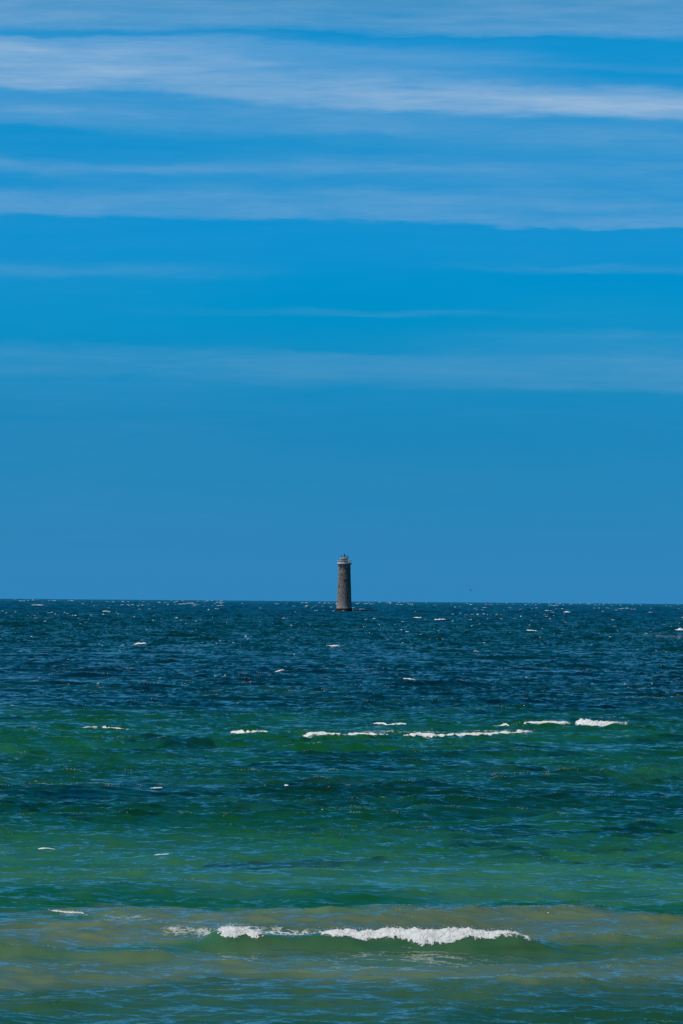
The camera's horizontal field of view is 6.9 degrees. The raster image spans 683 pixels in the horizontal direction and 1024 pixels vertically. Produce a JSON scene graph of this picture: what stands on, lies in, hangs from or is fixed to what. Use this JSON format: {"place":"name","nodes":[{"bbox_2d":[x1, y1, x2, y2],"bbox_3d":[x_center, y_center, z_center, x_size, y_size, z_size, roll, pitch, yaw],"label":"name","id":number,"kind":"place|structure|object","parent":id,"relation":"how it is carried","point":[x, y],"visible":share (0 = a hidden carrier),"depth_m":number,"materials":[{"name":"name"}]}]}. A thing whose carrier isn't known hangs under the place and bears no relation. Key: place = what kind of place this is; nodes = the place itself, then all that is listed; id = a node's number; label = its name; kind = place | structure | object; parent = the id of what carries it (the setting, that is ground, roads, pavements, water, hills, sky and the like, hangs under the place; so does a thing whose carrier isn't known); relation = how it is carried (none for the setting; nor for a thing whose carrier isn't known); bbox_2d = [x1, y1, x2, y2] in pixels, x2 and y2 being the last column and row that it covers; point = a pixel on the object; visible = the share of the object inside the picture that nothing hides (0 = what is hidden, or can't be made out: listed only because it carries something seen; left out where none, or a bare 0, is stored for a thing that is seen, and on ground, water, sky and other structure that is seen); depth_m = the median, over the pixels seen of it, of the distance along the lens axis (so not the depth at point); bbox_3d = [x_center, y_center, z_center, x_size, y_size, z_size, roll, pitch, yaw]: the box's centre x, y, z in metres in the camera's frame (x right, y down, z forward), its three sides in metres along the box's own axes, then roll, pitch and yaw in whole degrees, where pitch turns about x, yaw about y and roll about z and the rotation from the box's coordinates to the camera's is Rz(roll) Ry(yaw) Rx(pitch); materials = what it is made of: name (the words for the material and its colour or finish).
{"place":"outdoors","nodes":[
{"label":"outdoors","id":0,"kind":"place"},
{"bbox_2d":[0,599,682,1023],"bbox_3d":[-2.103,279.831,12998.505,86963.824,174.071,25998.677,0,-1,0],"label":"water","id":1,"kind":"structure","parent":0,"point":[574,863],"depth_m":207.04,"materials":[{"name":"teal liquid"}]},
{"bbox_2d":[48,909,83,913],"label":"breaking wave","id":2,"kind":"object","parent":1,"relation":"on","point":[56,910],"visible":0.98,"depth_m":141.99,"materials":[{"name":"liquid"}]},
{"bbox_2d":[230,729,267,733],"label":"breaking wave","id":3,"kind":"object","parent":1,"relation":"on","point":[242,731],"visible":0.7,"depth_m":317.72,"materials":[{"name":"liquid"}]},
{"bbox_2d":[2,664,680,1023],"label":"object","id":4,"kind":"object","parent":1,"relation":"on","point":[357,806],"visible":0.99,"depth_m":228.09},
{"bbox_2d":[336,553,352,610],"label":"lighthouse","id":5,"kind":"object","parent":1,"relation":"in","point":[344,603],"visible":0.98,"depth_m":2627.31,"materials":[{"name":"stone"}]},
{"bbox_2d":[303,731,386,736],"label":"breaking wave","id":6,"kind":"object","parent":1,"relation":"on","point":[316,733],"visible":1,"depth_m":314.45,"materials":[{"name":"liquid"}]},
{"bbox_2d":[15,599,681,696],"bbox_3d":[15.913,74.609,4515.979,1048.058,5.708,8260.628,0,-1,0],"label":"whitecap flecks","id":7,"kind":"object","parent":1,"relation":"on","point":[315,610],"visible":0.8,"depth_m":2898.13,"materials":[{"name":"liquid"}]},
{"bbox_2d":[217,923,536,945],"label":"breaking wave","id":8,"kind":"object","parent":1,"relation":"on","point":[431,936],"visible":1,"depth_m":128.61,"materials":[{"name":"liquid"}]},
{"bbox_2d":[373,722,405,724],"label":"breaking wave","id":9,"kind":"object","parent":1,"relation":"on","point":[388,724],"visible":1,"depth_m":340.18,"materials":[{"name":"liquid"}]},
{"bbox_2d":[403,729,530,737],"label":"breaking wave","id":10,"kind":"object","parent":1,"relation":"on","point":[442,735],"visible":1,"depth_m":318.67,"materials":[{"name":"liquid"}]},
{"bbox_2d":[519,717,628,725],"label":"breaking wave","id":11,"kind":"object","parent":1,"relation":"on","point":[590,722],"visible":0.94,"depth_m":341.28,"materials":[{"name":"liquid"}]},
{"bbox_2d":[0,0,682,603],"label":"sky","id":12,"kind":"structure","parent":0,"point":[288,288],"materials":[{"name":"blue"}]}
]}

